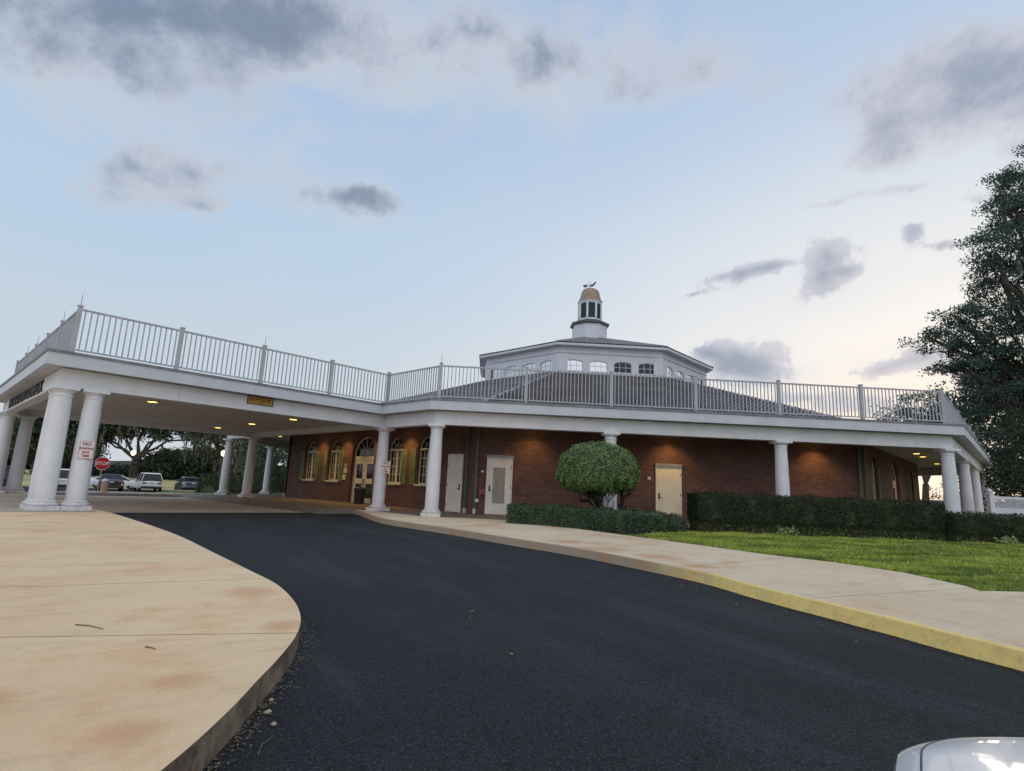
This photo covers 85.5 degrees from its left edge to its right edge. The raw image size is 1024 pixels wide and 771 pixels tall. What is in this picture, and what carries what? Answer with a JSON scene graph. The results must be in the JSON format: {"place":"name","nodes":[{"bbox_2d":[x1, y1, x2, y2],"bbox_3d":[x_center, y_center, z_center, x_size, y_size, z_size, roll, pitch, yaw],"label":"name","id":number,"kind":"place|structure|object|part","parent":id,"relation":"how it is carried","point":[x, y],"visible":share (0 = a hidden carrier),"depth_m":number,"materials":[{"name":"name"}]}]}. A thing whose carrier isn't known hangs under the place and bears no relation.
{"place":"outdoors","nodes":[
{"label":"outdoors","id":0,"kind":"place"},
{"bbox_2d":[22,470,176,490],"bbox_3d":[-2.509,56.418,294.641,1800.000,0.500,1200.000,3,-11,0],"label":"ground","id":1,"kind":"structure","parent":0,"point":[168,484],"depth_m":76.60,"materials":[{"name":"green plant"}]},
{"bbox_2d":[6,417,105,472],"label":"woodland tree","id":2,"kind":"object","parent":1,"relation":"on","point":[66,466],"visible":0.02,"depth_m":125.31,"materials":[{"name":"green plant"}]},
{"bbox_2d":[9,416,113,473],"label":"woodland tree","id":3,"kind":"object","parent":1,"relation":"on","point":[69,442],"visible":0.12,"depth_m":111.93,"materials":[{"name":"green plant"}]},
{"bbox_2d":[62,446,178,478],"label":"woodland tree","id":4,"kind":"object","parent":1,"relation":"on","point":[124,471],"visible":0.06,"depth_m":135.16,"materials":[{"name":"green plant"}]},
{"bbox_2d":[129,450,135,478],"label":"street lamp","id":5,"kind":"object","parent":1,"relation":"on","point":[133,452],"visible":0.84,"depth_m":67.04,"materials":[{"name":"glass"}]},
{"bbox_2d":[69,420,223,477],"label":"woodland tree","id":6,"kind":"object","parent":1,"relation":"on","point":[120,431],"visible":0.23,"depth_m":117.28,"materials":[{"name":"green plant"}]},
{"bbox_2d":[122,446,191,477],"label":"woodland tree","id":7,"kind":"object","parent":1,"relation":"on","point":[166,449],"depth_m":147.81,"materials":[{"name":"green plant"}]},
{"bbox_2d":[127,438,265,479],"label":"woodland tree","id":8,"kind":"object","parent":1,"relation":"on","point":[170,463],"visible":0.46,"depth_m":116.45,"materials":[{"name":"green plant"}]},
{"bbox_2d":[177,431,263,474],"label":"woodland tree","id":9,"kind":"object","parent":1,"relation":"on","point":[196,442],"visible":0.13,"depth_m":63.83,"materials":[{"name":"green plant"}]},
{"bbox_2d":[232,441,287,475],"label":"woodland tree","id":10,"kind":"object","parent":1,"relation":"on","point":[240,453],"visible":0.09,"depth_m":59.85,"materials":[{"name":"green plant"}]},
{"bbox_2d":[233,445,287,476],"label":"woodland tree","id":11,"kind":"object","parent":1,"relation":"on","point":[260,460],"visible":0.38,"depth_m":50.77,"materials":[{"name":"green plant"}]},
{"bbox_2d":[868,381,987,502],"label":"oak tree","id":12,"kind":"object","parent":1,"relation":"on","point":[925,485],"visible":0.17,"depth_m":61.75,"materials":[{"name":"green plant"}]},
{"bbox_2d":[926,483,960,503],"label":"garden tree","id":13,"kind":"object","parent":1,"relation":"on","point":[933,493],"visible":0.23,"depth_m":53.79,"materials":[{"name":"green plant"}]},
{"bbox_2d":[897,144,1023,506],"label":"oak tree","id":14,"kind":"object","parent":1,"relation":"on","point":[1002,393],"visible":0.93,"depth_m":35.84,"materials":[{"name":"green plant"}]},
{"bbox_2d":[910,359,1023,500],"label":"oak tree","id":15,"kind":"object","parent":1,"relation":"on","point":[965,409],"visible":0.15,"depth_m":43.73,"materials":[{"name":"green plant"}]},
{"bbox_2d":[979,403,1023,510],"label":"evergreen tree","id":16,"kind":"object","parent":1,"relation":"on","point":[1013,460],"visible":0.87,"depth_m":30.88,"materials":[{"name":"green plant"}]},
{"bbox_2d":[56,491,189,495],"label":"walk","id":17,"kind":"structure","parent":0,"point":[128,493],"depth_m":29.36,"materials":[{"name":"concrete"}]},
{"bbox_2d":[94,457,110,491],"bbox_3d":[-21.525,4.713,28.945,0.656,1.918,0.058,10,-13,-35],"label":"stop sign","id":18,"kind":"object","parent":17,"relation":"on","point":[101,463],"visible":1,"depth_m":29.01,"materials":[{"name":"red metal"}]},
{"bbox_2d":[0,492,300,770],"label":"concrete island","id":19,"kind":"structure","parent":0,"point":[191,691],"depth_m":3.46,"materials":[{"name":"beige concrete"}]},
{"bbox_2d":[0,493,95,511],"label":"island paving","id":20,"kind":"structure","parent":19,"relation":"on","point":[10,502],"depth_m":16.12,"materials":[{"name":"concrete"}]},
{"bbox_2d":[75,624,102,628],"bbox_3d":[-2.869,1.637,3.765,0.263,0.013,0.015,-1,-11,17],"label":"twig","id":21,"kind":"object","parent":19,"relation":"on","point":[88,625],"visible":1,"depth_m":3.77,"materials":[{"name":"brown wood"}]},
{"bbox_2d":[153,491,193,492],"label":"grass verge","id":22,"kind":"object","parent":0,"point":[174,492],"depth_m":50.95,"materials":[{"name":"green plant"}]},
{"bbox_2d":[174,481,195,489],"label":"round shrub","id":23,"kind":"object","parent":22,"relation":"on","point":[177,485],"visible":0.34,"depth_m":57.73,"materials":[{"name":"green plant"}]},
{"bbox_2d":[194,485,216,492],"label":"round shrub","id":24,"kind":"object","parent":22,"relation":"on","point":[208,489],"visible":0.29,"depth_m":45.48,"materials":[{"name":"green plant"}]},
{"bbox_2d":[220,451,223,474],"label":"street lamp","id":25,"kind":"object","parent":22,"relation":"on","point":[222,453],"visible":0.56,"depth_m":59.20,"materials":[{"name":"glass"}]},
{"bbox_2d":[196,473,263,493],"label":"hedge","id":26,"kind":"object","parent":22,"relation":"on","point":[234,486],"visible":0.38,"depth_m":45.76,"materials":[{"name":"green plant"}]},
{"bbox_2d":[178,492,365,513],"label":"walkway paving","id":27,"kind":"structure","parent":0,"point":[308,507],"depth_m":24.37,"materials":[{"name":"concrete"}]},
{"bbox_2d":[0,0,1023,500],"label":"sky","id":28,"kind":"structure","parent":0,"point":[748,190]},
{"bbox_2d":[2,485,1023,770],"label":"asphalt road","id":29,"kind":"structure","parent":0,"point":[408,665],"depth_m":3.84,"materials":[{"name":"black asphalt"}]},
{"bbox_2d":[2,466,9,485],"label":"parked car","id":30,"kind":"object","parent":29,"relation":"on","point":[5,479],"visible":0.06,"depth_m":40.27,"materials":[{"name":"black paint"}]},
{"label":"windows","id":31,"kind":"part","parent":30,"relation":"part of","materials":[{"name":"black glass"}]},
{"bbox_2d":[58,469,69,486],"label":"parked car","id":32,"kind":"object","parent":29,"relation":"on","point":[63,477],"visible":0.05,"depth_m":43.16,"materials":[{"name":"white paint"}]},
{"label":"windows","id":33,"kind":"part","parent":32,"relation":"part of","materials":[{"name":"black glass"}]},
{"bbox_2d":[100,479,108,491],"bbox_3d":[-21.104,5.237,28.655,0.300,0.820,0.300,3,-11,0],"label":"bollard","id":34,"kind":"object","parent":29,"relation":"on","point":[104,485],"visible":0.91,"depth_m":28.57,"materials":[{"name":"beige paint"}]},
{"bbox_2d":[96,474,124,491],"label":"parked car","id":35,"kind":"object","parent":29,"relation":"on","point":[115,481],"visible":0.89,"depth_m":46.97,"materials":[{"name":"black paint"}]},
{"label":"windows","id":36,"kind":"part","parent":35,"relation":"part of","materials":[{"name":"black glass"}]},
{"bbox_2d":[89,475,134,488],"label":"parked car","id":37,"kind":"object","parent":29,"relation":"on","point":[128,483],"visible":0.38,"depth_m":54.69,"materials":[{"name":"white paint"}]},
{"bbox_2d":[133,473,162,491],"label":"parked car","id":38,"kind":"object","parent":29,"relation":"on","point":[153,481],"visible":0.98,"depth_m":49.83,"materials":[{"name":"white paint"}]},
{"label":"windows","id":39,"kind":"part","parent":38,"relation":"part of","materials":[{"name":"black glass"}]},
{"bbox_2d":[55,495,298,511],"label":"brick paving","id":40,"kind":"structure","parent":29,"relation":"on","point":[138,504],"depth_m":21.48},
{"bbox_2d":[174,477,197,489],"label":"parked car","id":41,"kind":"object","parent":29,"relation":"on","point":[189,482],"visible":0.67,"depth_m":57.45,"materials":[{"name":"grey paint"}]},
{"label":"windows","id":42,"kind":"part","parent":41,"relation":"part of","materials":[{"name":"black glass"}]},
{"bbox_2d":[110,512,306,512],"bbox_3d":[-9.449,4.260,18.570,0.160,0.001,7.800,-7,-14,42],"label":"threshold strip","id":43,"kind":"object","parent":29,"relation":"on","point":[208,512],"visible":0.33,"depth_m":18.08,"materials":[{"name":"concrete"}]},
{"bbox_2d":[207,621,318,770],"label":"leaf litter","id":44,"kind":"object","parent":29,"relation":"on","point":[215,759],"visible":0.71,"depth_m":2.87,"materials":[{"name":"brown plant"}]},
{"bbox_2d":[270,464,286,492],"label":"hedge","id":45,"kind":"object","parent":29,"relation":"on","point":[277,479],"visible":0.12,"depth_m":43.52,"materials":[{"name":"green plant"}]},
{"bbox_2d":[0,288,992,528],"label":"building","id":46,"kind":"structure","parent":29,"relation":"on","point":[515,425],"depth_m":22.36,"materials":[{"name":"brick"}]},
{"bbox_2d":[8,379,43,408],"bbox_3d":[-16.519,0.354,18.729,7.675,0.366,0.034,-7,-14,42],"label":"lettering","id":47,"kind":"object","parent":46,"relation":"attached to","point":[35,389],"visible":1,"depth_m":18.23,"materials":[{"name":"black metal"}]},
{"bbox_2d":[77,440,94,458],"bbox_3d":[-11.236,1.699,14.612,0.320,0.470,0.020,11,-14,-39],"label":"parking sign","id":48,"kind":"object","parent":46,"relation":"attached to","point":[86,450],"visible":1,"depth_m":14.61,"materials":[{"name":"white metal"}]},
{"bbox_2d":[247,395,273,406],"bbox_3d":[-8.248,0.509,18.159,0.036,0.270,0.840,-7,-14,42],"label":"clearance sign","id":49,"kind":"object","parent":46,"relation":"attached to","point":[258,400],"visible":1,"depth_m":18.13,"materials":[{"name":"yellow metal"}]},
{"bbox_2d":[302,442,315,480],"bbox_3d":[-11.412,4.302,31.512,1.280,2.210,0.255,-7,-14,42],"label":"window","id":50,"kind":"structure","parent":46,"relation":"in","point":[312,449],"depth_m":31.68,"materials":[{"name":"beige paint"}]},
{"bbox_2d":[325,441,340,481],"bbox_3d":[-9.522,4.063,29.785,1.280,2.210,0.255,-7,-14,42],"label":"window","id":51,"kind":"structure","parent":46,"relation":"in","point":[335,453],"depth_m":29.94,"materials":[{"name":"beige paint"}]},
{"bbox_2d":[354,487,365,503],"bbox_3d":[-7.404,5.331,26.869,0.570,0.790,0.570,3,-11,0],"label":"trash can","id":52,"kind":"object","parent":46,"relation":"on","point":[359,494],"visible":1,"depth_m":26.67,"materials":[{"name":"metal"}]},
{"bbox_2d":[350,437,373,503],"bbox_3d":[-7.426,4.253,27.916,2.000,3.325,0.120,-7,-14,42],"label":"double door","id":53,"kind":"structure","parent":46,"relation":"in","point":[364,454],"depth_m":28.06,"materials":[{"name":"beige paint"}]},
{"bbox_2d":[381,461,390,473],"bbox_3d":[-4.858,3.157,21.337,0.320,0.470,0.021,5,-11,-13],"label":"parking sign","id":54,"kind":"object","parent":46,"relation":"attached to","point":[385,467],"visible":1,"depth_m":21.33,"materials":[{"name":"white metal"}]},
{"bbox_2d":[386,438,402,484],"bbox_3d":[-5.475,3.555,26.096,1.280,2.210,0.255,-7,-14,42],"label":"window","id":55,"kind":"structure","parent":46,"relation":"in","point":[396,451],"depth_m":26.21,"materials":[{"name":"beige paint"}]},
{"bbox_2d":[414,436,429,485],"bbox_3d":[-3.783,3.342,24.554,1.280,2.210,0.255,-7,-14,42],"label":"window","id":56,"kind":"structure","parent":46,"relation":"in","point":[424,450],"depth_m":24.81,"materials":[{"name":"beige paint"}]},
{"bbox_2d":[491,369,499,378],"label":"rotunda window","id":57,"kind":"structure","parent":46,"relation":"in","point":[496,373],"depth_m":39.06,"materials":[{"name":"glass"}]},
{"bbox_2d":[506,366,517,376],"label":"rotunda window","id":58,"kind":"structure","parent":46,"relation":"in","point":[512,372],"depth_m":37.97,"materials":[{"name":"glass"}]},
{"bbox_2d":[523,363,535,374],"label":"rotunda window","id":59,"kind":"structure","parent":46,"relation":"in","point":[531,366],"depth_m":36.87,"materials":[{"name":"glass"}]},
{"bbox_2d":[541,360,551,370],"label":"rotunda window","id":60,"kind":"structure","parent":46,"relation":"in","point":[547,365],"depth_m":35.91,"materials":[{"name":"glass"}]},
{"bbox_2d":[568,360,582,370],"bbox_3d":[3.930,-1.291,35.262,1.170,0.730,0.040,3,-11,-2],"label":"rotunda window","id":61,"kind":"structure","parent":46,"relation":"in","point":[574,365],"depth_m":35.27,"materials":[{"name":"glass"}]},
{"bbox_2d":[589,361,606,371],"bbox_3d":[5.503,-1.211,35.316,1.170,0.730,0.040,3,-11,-2],"label":"rotunda window","id":62,"kind":"structure","parent":46,"relation":"in","point":[594,366],"depth_m":35.32,"materials":[{"name":"glass"}]},
{"bbox_2d":[614,362,631,373],"bbox_3d":[7.069,-1.131,35.368,1.170,0.730,0.040,3,-11,-2],"label":"rotunda window","id":63,"kind":"structure","parent":46,"relation":"in","point":[619,367],"depth_m":35.37,"materials":[{"name":"glass"}]},
{"bbox_2d":[638,363,653,374],"bbox_3d":[8.642,-1.051,35.422,1.170,0.730,0.040,3,-11,-2],"label":"rotunda window","id":64,"kind":"structure","parent":46,"relation":"in","point":[645,368],"depth_m":35.42,"materials":[{"name":"glass"}]},
{"bbox_2d":[667,367,672,376],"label":"rotunda window","id":65,"kind":"structure","parent":46,"relation":"in","point":[669,371],"depth_m":36.28,"materials":[{"name":"glass"}]},
{"bbox_2d":[676,371,682,379],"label":"rotunda window","id":66,"kind":"structure","parent":46,"relation":"in","point":[678,374],"depth_m":37.30,"materials":[{"name":"glass"}]},
{"bbox_2d":[872,461,875,499],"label":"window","id":67,"kind":"structure","parent":46,"relation":"in","point":[872,461],"depth_m":25.41,"materials":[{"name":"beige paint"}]},
{"bbox_2d":[892,466,896,499],"bbox_3d":[19.831,5.639,28.848,0.080,3.325,2.000,-7,-14,42],"label":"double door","id":68,"kind":"structure","parent":46,"relation":"in","point":[893,472],"depth_m":29.46,"materials":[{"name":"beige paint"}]},
{"bbox_2d":[352,510,1023,671],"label":"kerb","id":69,"kind":"structure","parent":29,"relation":"on","point":[1012,657],"depth_m":6.18,"materials":[{"name":"yellow concrete"}]},
{"bbox_2d":[598,529,895,539],"bbox_3d":[16.925,5.220,17.793,34.223,0.100,4.496,3,-11,-5],"label":"flower bed","id":70,"kind":"object","parent":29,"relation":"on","point":[669,531],"visible":0.05,"depth_m":15.36,"materials":[{"name":"brown soil"}]},
{"bbox_2d":[505,502,668,533],"bbox_3d":[2.142,3.939,16.573,4.970,0.758,1.706,-2,-12,23],"label":"hedge","id":71,"kind":"object","parent":70,"relation":"on","point":[618,520],"visible":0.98,"depth_m":15.96,"materials":[{"name":"green plant"}]},
{"bbox_2d":[555,440,640,508],"bbox_3d":[2.720,3.184,17.621,2.738,2.858,2.620,3,-11,0],"label":"topiary shrub","id":72,"kind":"object","parent":70,"relation":"on","point":[593,469],"visible":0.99,"depth_m":16.90,"materials":[{"name":"green plant"}]},
{"bbox_2d":[668,512,688,531],"bbox_3d":[5.124,4.332,17.493,0.964,0.665,0.917,3,-11,0],"label":"round shrub","id":73,"kind":"object","parent":70,"relation":"on","point":[677,523],"visible":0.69,"depth_m":17.19,"materials":[{"name":"green plant"}]},
{"bbox_2d":[777,525,798,534],"bbox_3d":[8.730,4.591,17.503,0.783,0.374,0.444,3,-11,0],"label":"bedding plant","id":74,"kind":"object","parent":70,"relation":"on","point":[788,530],"visible":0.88,"depth_m":17.49,"materials":[{"name":"green plant"}]},
{"bbox_2d":[686,491,947,540],"bbox_3d":[10.050,4.307,18.370,8.370,1.396,1.229,3,-11,-2],"label":"tall hedge","id":75,"kind":"object","parent":70,"relation":"on","point":[760,513],"visible":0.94,"depth_m":17.94,"materials":[{"name":"green plant"}]},
{"bbox_2d":[944,510,1023,543],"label":"tall hedge","id":76,"kind":"object","parent":70,"relation":"on","point":[973,527],"visible":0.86,"depth_m":17.80,"materials":[{"name":"green plant"}]},
{"bbox_2d":[540,550,1022,672],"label":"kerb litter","id":77,"kind":"object","parent":29,"relation":"on","point":[878,631],"visible":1,"depth_m":5.25,"materials":[{"name":"brown plant"}]},
{"bbox_2d":[893,737,1023,770],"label":"car","id":78,"kind":"object","parent":29,"relation":"on","point":[979,754],"visible":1,"depth_m":0.84,"materials":[{"name":"white paint"}]},
{"bbox_2d":[985,489,1023,515],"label":"white fence","id":79,"kind":"object","parent":29,"relation":"on","point":[991,499],"visible":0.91,"depth_m":21.88,"materials":[{"name":"paint"}]},
{"bbox_2d":[28,461,1023,509],"bbox_3d":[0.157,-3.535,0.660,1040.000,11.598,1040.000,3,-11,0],"label":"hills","id":80,"kind":"structure","parent":0,"point":[129,462],"depth_m":356.43,"materials":[{"name":"green plant"}]},
{"bbox_2d":[359,510,1023,648],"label":"sidewalk","id":81,"kind":"structure","parent":0,"point":[996,616],"depth_m":7.80,"materials":[{"name":"concrete"}]},
{"bbox_2d":[627,530,1023,591],"bbox_3d":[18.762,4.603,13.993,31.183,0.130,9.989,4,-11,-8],"label":"lawn","id":82,"kind":"structure","parent":0,"point":[902,566],"depth_m":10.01,"materials":[{"name":"plant"}]},
{"bbox_2d":[993,535,1018,544],"bbox_3d":[15.642,4.918,17.482,0.704,0.386,0.407,3,-11,0],"label":"bedding plant","id":83,"kind":"object","parent":82,"relation":"on","point":[1007,540],"visible":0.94,"depth_m":17.43,"materials":[{"name":"green plant"}]}
]}

